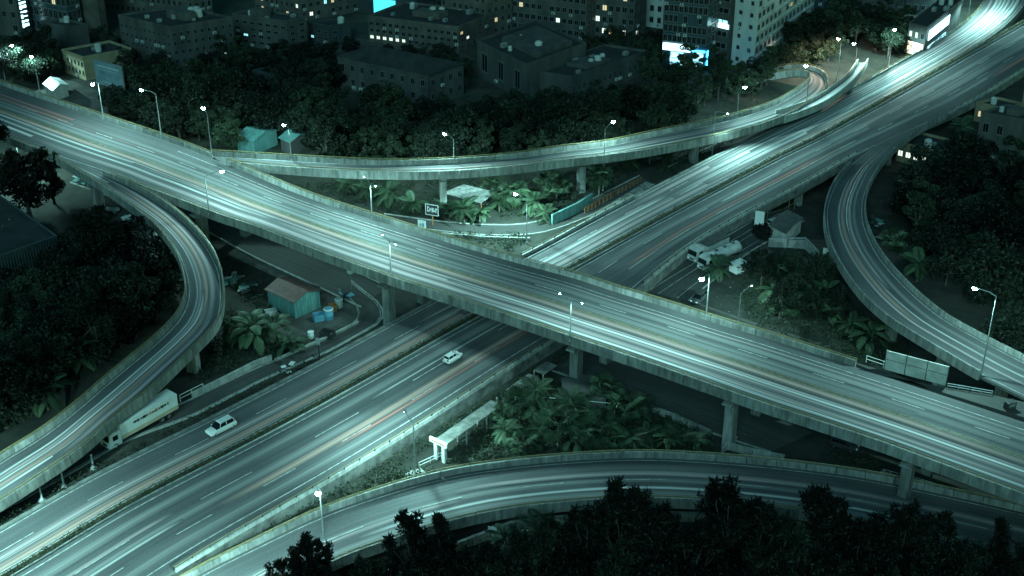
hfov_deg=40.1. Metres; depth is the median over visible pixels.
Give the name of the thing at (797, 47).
tree
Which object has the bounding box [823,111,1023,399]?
swan neck ramp
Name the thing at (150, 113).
tree
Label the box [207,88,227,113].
tree
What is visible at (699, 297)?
passenger car
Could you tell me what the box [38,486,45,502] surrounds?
bollard
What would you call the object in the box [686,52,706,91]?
tree
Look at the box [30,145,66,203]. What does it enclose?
tree
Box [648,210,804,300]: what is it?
service road
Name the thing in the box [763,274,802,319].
tree
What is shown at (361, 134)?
tree
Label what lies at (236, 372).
wall
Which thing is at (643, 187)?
steps
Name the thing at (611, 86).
tree
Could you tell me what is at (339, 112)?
tree
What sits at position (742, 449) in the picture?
wall
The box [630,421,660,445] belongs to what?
palm tree
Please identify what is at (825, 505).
tree
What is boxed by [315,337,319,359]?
road sign
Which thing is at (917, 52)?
crash barrier
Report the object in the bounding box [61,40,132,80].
building
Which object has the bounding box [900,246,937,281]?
palm tree
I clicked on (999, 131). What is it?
window
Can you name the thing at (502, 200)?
palm tree
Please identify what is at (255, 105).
tree
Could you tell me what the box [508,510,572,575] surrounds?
tree
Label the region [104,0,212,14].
building
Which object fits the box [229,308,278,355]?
banana plant
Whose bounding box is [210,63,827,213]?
curved ramp
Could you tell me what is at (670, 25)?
window
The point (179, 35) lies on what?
building
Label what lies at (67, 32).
building
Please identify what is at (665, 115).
tree
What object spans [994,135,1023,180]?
tree
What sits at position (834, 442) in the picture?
flatbed truck
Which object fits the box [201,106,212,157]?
street lamp
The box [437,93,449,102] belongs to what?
tree
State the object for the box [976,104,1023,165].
building
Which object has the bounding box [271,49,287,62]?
tree
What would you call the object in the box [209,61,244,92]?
tree
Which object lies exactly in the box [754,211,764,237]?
road sign
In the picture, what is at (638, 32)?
tree
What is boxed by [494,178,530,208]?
fan palm
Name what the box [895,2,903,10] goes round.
window
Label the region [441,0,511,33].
building
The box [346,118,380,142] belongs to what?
tree
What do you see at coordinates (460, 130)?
tree
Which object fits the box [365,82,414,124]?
tree
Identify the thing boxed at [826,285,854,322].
tree
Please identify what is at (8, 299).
tree
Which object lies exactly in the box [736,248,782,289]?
tree
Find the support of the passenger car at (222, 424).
on the highway
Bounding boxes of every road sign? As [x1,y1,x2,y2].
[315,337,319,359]
[418,220,425,228]
[425,203,438,224]
[488,526,496,534]
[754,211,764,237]
[823,248,829,254]
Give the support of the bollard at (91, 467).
on the ground at (808, 448)
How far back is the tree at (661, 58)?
345.31 m
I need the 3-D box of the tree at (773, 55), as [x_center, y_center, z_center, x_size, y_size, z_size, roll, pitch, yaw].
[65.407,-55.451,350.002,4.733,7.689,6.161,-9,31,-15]
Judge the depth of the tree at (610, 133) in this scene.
308.36 m
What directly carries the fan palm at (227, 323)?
on the ground at (808, 448)
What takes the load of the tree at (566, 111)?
on the ground at (808, 448)
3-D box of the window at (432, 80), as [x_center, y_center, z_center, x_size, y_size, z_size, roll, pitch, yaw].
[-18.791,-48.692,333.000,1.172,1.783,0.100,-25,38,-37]
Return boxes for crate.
[264,307,276,316]
[312,311,324,322]
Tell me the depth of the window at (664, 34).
355.06 m
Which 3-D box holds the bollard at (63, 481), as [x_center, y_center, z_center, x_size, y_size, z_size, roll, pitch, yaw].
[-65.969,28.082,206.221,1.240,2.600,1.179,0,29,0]
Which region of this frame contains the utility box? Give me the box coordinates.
[1003,399,1016,410]
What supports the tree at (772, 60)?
on the ground at (808, 448)
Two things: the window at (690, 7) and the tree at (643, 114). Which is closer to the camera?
the tree at (643, 114)
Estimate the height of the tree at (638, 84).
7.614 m
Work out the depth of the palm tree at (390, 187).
287.68 m
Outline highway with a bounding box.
[0,0,1023,575]
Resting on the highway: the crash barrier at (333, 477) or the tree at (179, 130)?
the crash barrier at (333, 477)
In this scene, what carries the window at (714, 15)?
in the building at (695, 23)
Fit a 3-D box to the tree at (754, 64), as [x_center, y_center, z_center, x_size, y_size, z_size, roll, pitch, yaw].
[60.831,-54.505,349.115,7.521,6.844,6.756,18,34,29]
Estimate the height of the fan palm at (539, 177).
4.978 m
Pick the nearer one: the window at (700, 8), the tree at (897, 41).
the window at (700, 8)
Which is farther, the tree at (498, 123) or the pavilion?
the tree at (498, 123)
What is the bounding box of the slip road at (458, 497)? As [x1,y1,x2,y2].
[179,449,1023,575]
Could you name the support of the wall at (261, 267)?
on the ground at (808, 448)
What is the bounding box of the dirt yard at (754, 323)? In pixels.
[700,236,850,347]
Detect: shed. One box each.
[237,126,278,153]
[264,277,322,318]
[278,129,309,153]
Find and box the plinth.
[405,469,425,477]
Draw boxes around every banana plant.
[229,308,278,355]
[248,311,291,346]
[273,331,308,357]
[467,206,490,224]
[485,522,530,553]
[557,427,596,454]
[637,154,662,162]
[653,428,682,450]
[677,431,713,453]
[763,256,796,283]
[812,279,839,302]
[848,320,890,356]
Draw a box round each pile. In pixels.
[106,207,120,212]
[121,214,135,221]
[224,271,244,284]
[237,282,256,293]
[280,361,294,373]
[319,328,335,339]
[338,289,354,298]
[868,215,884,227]
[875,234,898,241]
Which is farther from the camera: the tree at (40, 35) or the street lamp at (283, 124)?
the tree at (40, 35)
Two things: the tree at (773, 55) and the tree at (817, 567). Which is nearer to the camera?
the tree at (817, 567)
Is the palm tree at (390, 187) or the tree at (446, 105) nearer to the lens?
the palm tree at (390, 187)
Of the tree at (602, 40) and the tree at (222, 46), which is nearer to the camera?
the tree at (222, 46)
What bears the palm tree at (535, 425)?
on the ground at (808, 448)
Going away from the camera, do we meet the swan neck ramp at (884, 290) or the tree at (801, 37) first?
the swan neck ramp at (884, 290)
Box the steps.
[590,182,653,216]
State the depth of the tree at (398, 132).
305.06 m
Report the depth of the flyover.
230.43 m
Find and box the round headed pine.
[751,221,773,267]
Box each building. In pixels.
[0,0,30,36]
[0,195,57,287]
[28,0,81,31]
[42,15,89,47]
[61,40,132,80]
[79,0,107,36]
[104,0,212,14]
[118,5,234,66]
[232,7,307,50]
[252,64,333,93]
[255,0,357,20]
[308,16,350,42]
[337,45,464,102]
[356,0,440,13]
[368,1,493,53]
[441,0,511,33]
[476,20,586,96]
[512,0,595,41]
[540,44,646,95]
[595,0,646,41]
[646,0,664,28]
[661,0,719,70]
[716,0,735,61]
[731,0,814,69]
[813,0,839,16]
[854,0,903,17]
[896,132,947,167]
[904,0,961,54]
[905,0,963,15]
[973,96,1023,121]
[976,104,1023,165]
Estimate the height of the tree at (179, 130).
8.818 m
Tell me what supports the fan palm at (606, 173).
on the ground at (808, 448)
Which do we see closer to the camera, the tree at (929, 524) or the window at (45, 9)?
the tree at (929, 524)
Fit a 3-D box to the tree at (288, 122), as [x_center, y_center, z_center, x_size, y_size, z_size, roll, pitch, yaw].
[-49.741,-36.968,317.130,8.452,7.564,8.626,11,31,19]
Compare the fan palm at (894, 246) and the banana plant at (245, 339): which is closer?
the banana plant at (245, 339)
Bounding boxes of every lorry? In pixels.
[100,389,178,449]
[687,232,729,262]
[697,241,741,269]
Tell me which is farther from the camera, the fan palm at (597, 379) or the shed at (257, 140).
the shed at (257, 140)
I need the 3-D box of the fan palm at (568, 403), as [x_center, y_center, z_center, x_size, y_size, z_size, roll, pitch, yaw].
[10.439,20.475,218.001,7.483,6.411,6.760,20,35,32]
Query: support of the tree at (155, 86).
on the ground at (808, 448)
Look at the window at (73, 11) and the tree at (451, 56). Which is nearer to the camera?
the tree at (451, 56)
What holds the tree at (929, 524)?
on the ground at (808, 448)
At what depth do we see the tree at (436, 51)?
356.85 m
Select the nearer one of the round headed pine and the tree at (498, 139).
the round headed pine
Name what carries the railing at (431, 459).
on the ground at (808, 448)
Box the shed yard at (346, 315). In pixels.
[274,293,357,341]
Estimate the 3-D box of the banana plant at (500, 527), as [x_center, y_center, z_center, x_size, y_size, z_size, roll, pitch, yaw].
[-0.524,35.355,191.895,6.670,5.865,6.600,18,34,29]
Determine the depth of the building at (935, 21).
367.88 m
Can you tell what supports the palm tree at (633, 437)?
on the ground at (808, 448)
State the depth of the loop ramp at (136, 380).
224.59 m
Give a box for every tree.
[0,35,13,52]
[0,47,15,76]
[0,119,28,194]
[0,151,52,211]
[0,263,26,309]
[0,272,32,309]
[0,310,28,348]
[0,333,21,353]
[0,349,43,433]
[3,35,31,52]
[6,53,34,81]
[6,268,65,312]
[12,39,50,58]
[14,23,57,51]
[16,52,57,82]
[21,367,73,416]
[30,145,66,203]
[30,244,98,297]
[30,263,96,309]
[44,48,64,76]
[60,281,121,365]
[60,332,98,374]
[64,203,130,265]
[77,255,158,322]
[81,300,113,344]
[88,24,113,40]
[91,214,171,280]
[94,297,149,348]
[97,83,129,108]
[100,32,122,43]
[102,239,152,276]
[103,33,121,42]
[107,95,137,121]
[112,55,130,65]
[116,46,140,66]
[118,224,175,260]
[124,65,153,91]
[124,74,178,123]
[126,45,137,61]
[127,235,160,279]
[128,80,150,122]
[135,97,184,134]
[137,250,186,298]
[139,277,171,320]
[144,50,168,64]
[144,55,172,74]
[148,56,182,90]
[168,109,188,138]
[169,82,209,127]
[181,58,214,101]
[184,110,204,141]
[186,110,204,131]
[188,50,221,74]
[193,110,225,146]
[200,67,265,113]
[205,94,225,113]
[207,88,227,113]
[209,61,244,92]
[211,118,244,149]
[212,34,228,61]
[212,111,231,120]
[215,51,236,65]
[218,102,242,141]
[224,89,284,131]
[228,47,258,68]
[231,35,244,57]
[231,91,242,108]
[237,44,257,74]
[250,97,300,136]
[251,48,271,67]
[253,54,280,72]
[264,557,291,575]
[267,38,293,61]
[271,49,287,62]
[276,108,306,131]
[281,76,313,101]
[282,531,333,575]
[288,85,338,123]
[290,107,342,148]
[290,558,324,575]
[297,57,335,85]
[308,111,339,157]
[308,119,340,149]
[309,40,339,62]
[309,87,336,102]
[313,61,333,88]
[315,98,355,155]
[321,58,346,89]
[321,564,346,575]
[326,134,365,163]
[328,86,351,105]
[329,104,361,137]
[332,178,358,195]
[341,36,359,51]
[342,552,378,575]
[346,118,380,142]
[347,126,382,152]
[349,79,404,125]
[351,146,378,163]
[352,179,385,199]
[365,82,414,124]
[371,180,407,207]
[372,109,405,141]
[372,133,404,159]
[373,120,405,150]
[381,506,455,575]
[383,43,393,48]
[395,125,408,141]
[395,538,453,575]
[396,119,425,146]
[397,190,429,214]
[398,132,424,157]
[401,44,418,53]
[404,96,448,127]
[407,141,447,159]
[411,120,452,155]
[415,43,429,54]
[422,510,457,575]
[428,103,496,154]
[428,134,469,160]
[429,42,450,58]
[429,99,460,127]
[434,197,461,216]
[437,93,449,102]
[440,45,459,60]
[441,51,456,59]
[448,102,510,151]
[448,196,478,223]
[457,56,470,66]
[458,73,469,89]
[463,60,474,82]
[463,144,485,157]
[466,538,513,575]
[471,118,495,153]
[472,100,509,124]
[476,94,501,104]
[486,191,513,212]
[488,100,514,124]
[488,418,523,448]
[491,124,514,147]
[498,122,529,148]
[499,147,519,157]
[500,88,535,117]
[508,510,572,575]
[509,99,553,134]
[516,508,564,546]
[519,191,549,216]
[520,375,555,407]
[522,115,548,149]
[527,130,550,150]
[527,414,554,443]
[530,203,557,224]
[533,399,561,430]
[535,117,583,147]
[536,85,573,107]
[538,97,608,145]
[551,137,573,146]
[552,386,586,417]
[558,91,582,102]
[560,502,623,575]
[566,86,607,112]
[566,122,597,144]
[573,475,658,575]
[580,33,592,46]
[581,97,623,129]
[590,78,603,95]
[591,35,606,45]
[591,125,620,141]
[592,537,636,575]
[597,83,626,125]
[601,89,624,114]
[603,25,628,41]
[606,83,626,102]
[608,83,651,119]
[610,424,653,451]
[611,35,626,46]
[613,117,634,136]
[615,117,630,137]
[615,158,645,172]
[626,82,658,109]
[627,35,639,44]
[627,394,658,422]
[630,27,641,39]
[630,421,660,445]
[631,122,652,135]
[634,50,663,80]
[636,104,668,129]
[638,36,659,69]
[639,68,664,108]
[640,499,698,575]
[641,29,662,44]
[645,51,672,83]
[647,102,684,128]
[652,36,661,53]
[654,153,675,163]
[657,420,705,450]
[658,90,698,126]
[659,62,685,82]
[671,80,697,96]
[671,83,700,121]
[677,42,696,82]
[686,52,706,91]
[693,473,777,570]
[698,75,712,106]
[699,254,738,281]
[703,45,727,93]
[705,64,731,100]
[711,56,736,73]
[724,495,787,575]
[727,60,750,104]
[733,65,749,77]
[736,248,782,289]
[741,509,814,575]
[745,71,760,100]
[746,56,768,73]
[749,57,776,89]
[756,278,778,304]
[760,45,778,85]
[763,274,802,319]
[765,542,833,575]
[770,53,785,69]
[773,481,859,574]
[774,45,783,64]
[775,43,799,63]
[775,248,802,275]
[781,15,815,43]
[782,273,811,305]
[788,36,803,67]
[794,25,824,50]
[796,34,807,64]
[796,285,826,315]
[799,7,825,21]
[799,46,810,64]
[799,283,826,320]
[804,16,840,51]
[806,48,825,66]
[810,251,841,290]
[813,546,854,575]
[816,514,888,575]
[817,298,843,324]
[820,36,840,62]
[821,9,850,38]
[822,0,863,28]
[823,0,846,33]
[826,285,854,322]
[828,32,849,56]
[835,309,870,336]
[841,11,873,45]
[844,8,883,40]
[859,498,938,575]
[864,17,898,51]
[874,26,905,59]
[884,4,919,36]
[884,31,911,53]
[884,508,971,573]
[888,142,974,187]
[889,175,942,220]
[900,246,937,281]
[901,176,939,245]
[902,183,959,232]
[909,217,949,255]
[926,156,982,196]
[927,224,971,266]
[927,238,974,285]
[929,230,1023,304]
[935,538,993,575]
[939,130,998,191]
[944,195,1001,226]
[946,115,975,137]
[952,200,1023,269]
[976,310,1023,353]
[984,515,1014,569]
[988,248,1023,291]
[989,246,1023,270]
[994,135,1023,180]
[996,299,1023,344]
[996,541,1023,575]
[998,277,1022,311]
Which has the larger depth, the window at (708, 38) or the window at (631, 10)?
the window at (631, 10)
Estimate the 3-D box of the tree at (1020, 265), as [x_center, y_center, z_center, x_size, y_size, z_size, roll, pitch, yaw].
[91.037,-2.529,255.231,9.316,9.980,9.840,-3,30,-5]
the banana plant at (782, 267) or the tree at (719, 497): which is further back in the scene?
the banana plant at (782, 267)
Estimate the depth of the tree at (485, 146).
303.63 m
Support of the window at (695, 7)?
in the building at (695, 23)
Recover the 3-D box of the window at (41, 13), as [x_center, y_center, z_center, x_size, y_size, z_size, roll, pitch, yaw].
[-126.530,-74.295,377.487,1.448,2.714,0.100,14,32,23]
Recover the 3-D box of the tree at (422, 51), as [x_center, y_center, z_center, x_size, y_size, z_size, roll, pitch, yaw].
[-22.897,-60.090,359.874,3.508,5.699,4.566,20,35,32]
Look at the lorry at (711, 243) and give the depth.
267.77 m
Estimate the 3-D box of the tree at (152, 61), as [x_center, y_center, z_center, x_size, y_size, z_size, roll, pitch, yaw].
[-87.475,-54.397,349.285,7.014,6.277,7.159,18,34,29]
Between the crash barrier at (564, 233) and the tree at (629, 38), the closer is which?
the crash barrier at (564, 233)
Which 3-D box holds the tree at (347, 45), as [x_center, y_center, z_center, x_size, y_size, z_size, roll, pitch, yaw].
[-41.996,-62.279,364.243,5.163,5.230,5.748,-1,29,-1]
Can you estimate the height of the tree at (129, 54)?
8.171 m
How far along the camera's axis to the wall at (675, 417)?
220.47 m
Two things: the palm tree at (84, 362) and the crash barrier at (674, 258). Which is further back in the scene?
the crash barrier at (674, 258)
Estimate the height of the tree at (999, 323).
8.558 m
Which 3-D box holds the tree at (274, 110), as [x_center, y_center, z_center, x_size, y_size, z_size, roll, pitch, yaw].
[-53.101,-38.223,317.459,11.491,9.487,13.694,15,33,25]
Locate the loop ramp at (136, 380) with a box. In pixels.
[0,155,224,511]
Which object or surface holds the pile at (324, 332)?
on the shed yard at (346, 315)
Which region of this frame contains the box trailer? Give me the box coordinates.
[729,258,746,275]
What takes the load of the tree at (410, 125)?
on the ground at (808, 448)
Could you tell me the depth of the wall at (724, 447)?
214.07 m
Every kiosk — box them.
[42,77,68,99]
[561,374,607,407]
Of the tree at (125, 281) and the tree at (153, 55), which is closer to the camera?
the tree at (125, 281)
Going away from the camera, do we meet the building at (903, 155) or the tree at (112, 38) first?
the building at (903, 155)
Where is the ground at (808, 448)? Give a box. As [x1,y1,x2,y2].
[0,0,1023,575]
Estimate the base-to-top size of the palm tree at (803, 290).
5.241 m
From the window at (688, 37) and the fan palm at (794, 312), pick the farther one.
the window at (688, 37)
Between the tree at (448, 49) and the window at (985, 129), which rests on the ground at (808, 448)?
the tree at (448, 49)
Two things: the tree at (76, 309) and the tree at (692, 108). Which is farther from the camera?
the tree at (692, 108)
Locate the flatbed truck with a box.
[828,436,859,452]
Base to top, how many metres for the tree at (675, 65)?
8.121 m
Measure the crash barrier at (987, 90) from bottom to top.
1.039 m
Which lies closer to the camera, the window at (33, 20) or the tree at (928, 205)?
the tree at (928, 205)
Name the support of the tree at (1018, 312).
on the ground at (808, 448)
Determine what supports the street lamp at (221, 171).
on the flyover
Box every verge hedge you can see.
[0,354,319,524]
[265,351,569,532]
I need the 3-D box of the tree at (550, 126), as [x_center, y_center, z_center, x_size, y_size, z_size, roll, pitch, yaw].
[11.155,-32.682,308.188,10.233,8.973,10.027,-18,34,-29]
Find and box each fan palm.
[220,310,252,343]
[479,175,508,195]
[489,402,517,425]
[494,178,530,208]
[500,384,537,422]
[504,426,545,458]
[532,169,560,192]
[536,407,580,447]
[542,176,573,198]
[560,394,603,425]
[571,411,612,452]
[585,164,612,194]
[586,370,625,409]
[601,420,632,451]
[602,389,649,425]
[769,290,803,318]
[811,255,837,283]
[879,225,908,253]
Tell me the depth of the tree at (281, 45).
358.37 m
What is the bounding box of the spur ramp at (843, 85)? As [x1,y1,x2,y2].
[775,58,867,123]
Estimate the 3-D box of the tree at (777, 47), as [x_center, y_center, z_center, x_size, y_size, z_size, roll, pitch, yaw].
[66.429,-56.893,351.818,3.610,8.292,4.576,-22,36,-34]
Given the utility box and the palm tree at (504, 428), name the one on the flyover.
the utility box
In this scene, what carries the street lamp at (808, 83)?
on the curved ramp at (692, 138)
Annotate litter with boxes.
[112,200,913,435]
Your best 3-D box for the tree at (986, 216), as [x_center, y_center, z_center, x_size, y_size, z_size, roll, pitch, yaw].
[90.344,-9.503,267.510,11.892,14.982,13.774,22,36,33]
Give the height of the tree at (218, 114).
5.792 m
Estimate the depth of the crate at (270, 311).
250.16 m
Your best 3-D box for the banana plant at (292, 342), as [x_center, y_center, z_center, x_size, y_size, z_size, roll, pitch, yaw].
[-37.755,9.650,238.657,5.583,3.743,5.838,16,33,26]
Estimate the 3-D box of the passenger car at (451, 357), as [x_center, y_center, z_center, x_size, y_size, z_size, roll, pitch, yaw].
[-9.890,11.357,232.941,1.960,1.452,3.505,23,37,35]
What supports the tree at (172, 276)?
on the ground at (808, 448)
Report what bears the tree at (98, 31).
on the ground at (808, 448)
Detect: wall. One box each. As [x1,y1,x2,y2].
[190,355,271,396]
[242,257,319,288]
[274,320,358,360]
[408,511,800,560]
[442,232,529,240]
[551,193,592,224]
[630,402,711,435]
[721,436,737,452]
[723,441,784,460]
[768,237,834,264]
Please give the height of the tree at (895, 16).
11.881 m
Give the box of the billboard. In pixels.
[93,59,124,106]
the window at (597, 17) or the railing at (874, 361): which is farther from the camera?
the window at (597, 17)
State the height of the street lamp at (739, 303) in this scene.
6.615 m
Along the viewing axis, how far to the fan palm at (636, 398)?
217.04 m
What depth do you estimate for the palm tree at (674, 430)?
215.02 m
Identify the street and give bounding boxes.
[311,38,475,61]
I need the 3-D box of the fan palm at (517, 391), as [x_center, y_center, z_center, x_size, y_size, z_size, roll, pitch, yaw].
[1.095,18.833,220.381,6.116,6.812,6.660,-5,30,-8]
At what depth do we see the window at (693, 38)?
352.98 m
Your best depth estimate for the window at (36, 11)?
378.14 m
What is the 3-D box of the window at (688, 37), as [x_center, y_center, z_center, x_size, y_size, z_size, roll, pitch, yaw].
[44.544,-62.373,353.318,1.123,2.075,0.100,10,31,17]
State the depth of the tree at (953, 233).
268.57 m
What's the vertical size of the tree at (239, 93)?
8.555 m
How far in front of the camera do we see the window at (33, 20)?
380.73 m
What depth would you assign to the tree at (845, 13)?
374.29 m
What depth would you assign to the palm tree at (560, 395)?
220.57 m
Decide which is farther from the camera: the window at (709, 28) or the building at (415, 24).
the building at (415, 24)
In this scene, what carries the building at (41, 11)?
on the ground at (808, 448)
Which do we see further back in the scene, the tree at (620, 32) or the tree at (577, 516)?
the tree at (620, 32)
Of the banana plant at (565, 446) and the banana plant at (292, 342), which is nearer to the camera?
the banana plant at (565, 446)
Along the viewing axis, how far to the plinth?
208.81 m
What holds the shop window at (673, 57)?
in the building at (695, 23)
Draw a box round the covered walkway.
[429,361,556,463]
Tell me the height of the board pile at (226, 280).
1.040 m
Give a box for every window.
[1,10,6,16]
[10,11,15,17]
[12,24,18,31]
[29,4,33,14]
[31,18,36,28]
[33,5,38,15]
[38,6,43,16]
[43,7,48,17]
[48,8,53,18]
[53,9,57,18]
[58,10,62,17]
[68,11,72,19]
[72,9,76,19]
[76,8,80,17]
[350,64,354,71]
[360,66,364,73]
[390,73,394,80]
[400,75,404,82]
[410,77,414,84]
[410,91,415,98]
[420,79,424,86]
[431,78,434,86]
[481,51,487,74]
[498,59,503,82]
[515,68,519,90]
[524,13,529,18]
[574,9,579,14]
[580,20,585,26]
[595,15,599,21]
[595,26,599,32]
[602,4,606,10]
[609,5,613,11]
[622,7,627,13]
[622,18,626,24]
[628,19,633,25]
[629,7,633,13]
[663,33,667,40]
[664,4,668,11]
[664,13,667,21]
[668,24,672,31]
[668,34,671,41]
[669,4,673,11]
[669,14,672,21]
[670,51,682,64]
[672,34,676,42]
[673,24,677,32]
[674,4,678,12]
[674,14,677,22]
[677,35,681,42]
[678,25,681,32]
[679,5,683,12]
[683,15,687,23]
[684,5,687,13]
[687,26,691,33]
[687,36,691,43]
[688,6,693,13]
[692,26,696,34]
[692,36,695,44]
[694,6,697,14]
[697,27,701,34]
[697,37,700,44]
[699,7,702,14]
[701,37,705,45]
[702,28,706,35]
[703,7,707,15]
[706,35,710,45]
[707,26,710,35]
[712,12,716,22]
[713,3,716,12]
[717,30,727,37]
[717,42,726,48]
[719,7,729,14]
[719,18,728,24]
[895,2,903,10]
[897,149,903,156]
[905,151,910,158]
[907,41,922,53]
[982,122,989,133]
[996,124,1003,135]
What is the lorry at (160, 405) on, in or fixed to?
on the frontage lane at (370, 315)
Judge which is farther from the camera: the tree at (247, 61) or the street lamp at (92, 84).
the tree at (247, 61)
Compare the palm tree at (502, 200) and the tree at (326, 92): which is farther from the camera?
the tree at (326, 92)
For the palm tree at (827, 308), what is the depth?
245.63 m
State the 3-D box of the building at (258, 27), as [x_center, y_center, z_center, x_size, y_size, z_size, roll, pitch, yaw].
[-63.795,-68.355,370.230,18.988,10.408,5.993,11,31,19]
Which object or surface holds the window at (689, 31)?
in the building at (695, 23)
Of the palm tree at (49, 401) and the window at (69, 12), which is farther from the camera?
the window at (69, 12)
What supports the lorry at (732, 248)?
on the service road at (680, 281)
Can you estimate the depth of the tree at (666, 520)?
174.88 m
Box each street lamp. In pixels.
[0,44,13,79]
[30,55,39,91]
[91,81,102,117]
[140,88,160,133]
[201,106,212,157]
[204,170,223,214]
[282,123,291,160]
[315,489,323,536]
[363,175,376,218]
[380,233,397,281]
[403,409,415,470]
[443,132,454,163]
[514,192,527,243]
[557,292,584,341]
[602,120,614,191]
[699,274,709,319]
[712,111,729,155]
[737,86,746,117]
[737,284,752,323]
[804,65,809,105]
[836,37,841,81]
[888,28,895,65]
[972,286,996,376]
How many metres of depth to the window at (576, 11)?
372.09 m
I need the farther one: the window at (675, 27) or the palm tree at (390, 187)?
the window at (675, 27)
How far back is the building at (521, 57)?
344.57 m
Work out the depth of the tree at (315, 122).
303.13 m
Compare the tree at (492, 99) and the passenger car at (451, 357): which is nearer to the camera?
the passenger car at (451, 357)
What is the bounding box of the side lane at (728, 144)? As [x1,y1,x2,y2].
[668,131,760,172]
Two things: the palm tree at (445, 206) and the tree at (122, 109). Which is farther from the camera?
the tree at (122, 109)
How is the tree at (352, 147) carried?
on the ground at (808, 448)
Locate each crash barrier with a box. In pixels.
[174,339,553,572]
[521,193,634,257]
[643,150,856,285]
[847,0,983,91]
[953,66,1023,110]
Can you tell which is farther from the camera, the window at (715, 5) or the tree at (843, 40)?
the tree at (843, 40)
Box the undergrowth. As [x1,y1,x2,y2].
[7,92,1023,573]
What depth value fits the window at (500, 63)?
343.88 m
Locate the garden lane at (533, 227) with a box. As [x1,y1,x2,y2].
[384,175,654,235]
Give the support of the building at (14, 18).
on the ground at (808, 448)
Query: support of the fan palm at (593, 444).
on the ground at (808, 448)
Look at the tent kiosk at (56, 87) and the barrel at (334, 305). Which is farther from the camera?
the tent kiosk at (56, 87)
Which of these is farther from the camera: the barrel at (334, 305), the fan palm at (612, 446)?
the barrel at (334, 305)
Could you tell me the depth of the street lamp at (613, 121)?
289.69 m
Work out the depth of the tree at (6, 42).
357.24 m
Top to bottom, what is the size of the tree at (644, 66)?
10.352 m
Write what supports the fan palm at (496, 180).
on the ground at (808, 448)
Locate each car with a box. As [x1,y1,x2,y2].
[72,176,85,184]
[205,414,236,436]
[442,351,461,363]
[690,289,707,304]
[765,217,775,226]
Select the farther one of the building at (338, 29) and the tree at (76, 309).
the building at (338, 29)
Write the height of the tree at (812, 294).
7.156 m
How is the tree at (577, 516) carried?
on the ground at (808, 448)
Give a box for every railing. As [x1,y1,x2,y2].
[179,383,202,401]
[419,452,441,467]
[584,177,641,213]
[766,197,800,220]
[866,355,883,367]
[883,469,947,487]
[947,383,992,394]
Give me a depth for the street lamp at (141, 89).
289.11 m
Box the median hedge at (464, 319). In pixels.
[2,19,1023,575]
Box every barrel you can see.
[307,330,313,338]
[323,306,333,320]
[328,302,336,312]
[334,297,342,308]
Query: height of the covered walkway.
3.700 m
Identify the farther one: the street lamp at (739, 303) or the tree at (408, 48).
the tree at (408, 48)
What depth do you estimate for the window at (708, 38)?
353.07 m
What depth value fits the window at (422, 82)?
332.81 m
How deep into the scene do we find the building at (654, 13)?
383.59 m
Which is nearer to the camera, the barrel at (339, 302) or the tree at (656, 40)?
the barrel at (339, 302)
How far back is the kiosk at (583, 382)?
225.02 m
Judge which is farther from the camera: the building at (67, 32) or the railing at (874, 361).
the building at (67, 32)
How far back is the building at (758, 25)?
355.79 m
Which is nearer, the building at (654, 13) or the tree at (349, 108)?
the tree at (349, 108)
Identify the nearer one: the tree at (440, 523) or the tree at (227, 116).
the tree at (440, 523)
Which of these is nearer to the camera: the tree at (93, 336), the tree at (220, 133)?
the tree at (93, 336)
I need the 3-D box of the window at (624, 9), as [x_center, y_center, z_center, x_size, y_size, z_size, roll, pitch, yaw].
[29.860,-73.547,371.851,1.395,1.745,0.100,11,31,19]
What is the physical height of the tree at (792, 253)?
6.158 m
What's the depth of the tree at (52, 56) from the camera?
348.84 m
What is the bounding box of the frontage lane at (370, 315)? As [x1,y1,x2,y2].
[0,280,382,512]
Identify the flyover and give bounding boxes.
[0,79,1023,505]
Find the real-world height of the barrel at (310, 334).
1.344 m
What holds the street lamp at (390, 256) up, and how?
on the flyover
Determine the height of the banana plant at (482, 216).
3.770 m
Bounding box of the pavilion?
[447,184,493,212]
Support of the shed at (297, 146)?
on the ground at (808, 448)
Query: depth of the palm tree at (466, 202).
279.95 m
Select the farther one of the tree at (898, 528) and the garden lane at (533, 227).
the garden lane at (533, 227)
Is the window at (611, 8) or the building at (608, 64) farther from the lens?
the window at (611, 8)
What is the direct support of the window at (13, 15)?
in the building at (14, 18)
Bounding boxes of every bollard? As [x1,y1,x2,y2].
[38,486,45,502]
[60,472,67,488]
[89,454,97,470]
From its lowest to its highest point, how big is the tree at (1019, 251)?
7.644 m
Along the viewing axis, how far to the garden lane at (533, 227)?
281.18 m
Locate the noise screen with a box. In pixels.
[883,350,949,385]
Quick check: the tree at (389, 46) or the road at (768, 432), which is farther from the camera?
the tree at (389, 46)
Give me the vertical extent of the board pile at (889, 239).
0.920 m
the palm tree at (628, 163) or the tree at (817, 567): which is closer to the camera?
the tree at (817, 567)
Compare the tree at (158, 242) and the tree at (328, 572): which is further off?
the tree at (158, 242)
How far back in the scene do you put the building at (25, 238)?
251.85 m
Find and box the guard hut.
[769,209,803,239]
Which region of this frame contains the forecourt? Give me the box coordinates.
[36,77,135,123]
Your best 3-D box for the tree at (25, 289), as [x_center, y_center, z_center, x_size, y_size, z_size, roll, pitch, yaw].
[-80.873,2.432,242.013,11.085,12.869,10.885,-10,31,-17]
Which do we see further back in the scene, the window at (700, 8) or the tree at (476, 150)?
the window at (700, 8)
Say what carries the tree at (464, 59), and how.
on the ground at (808, 448)

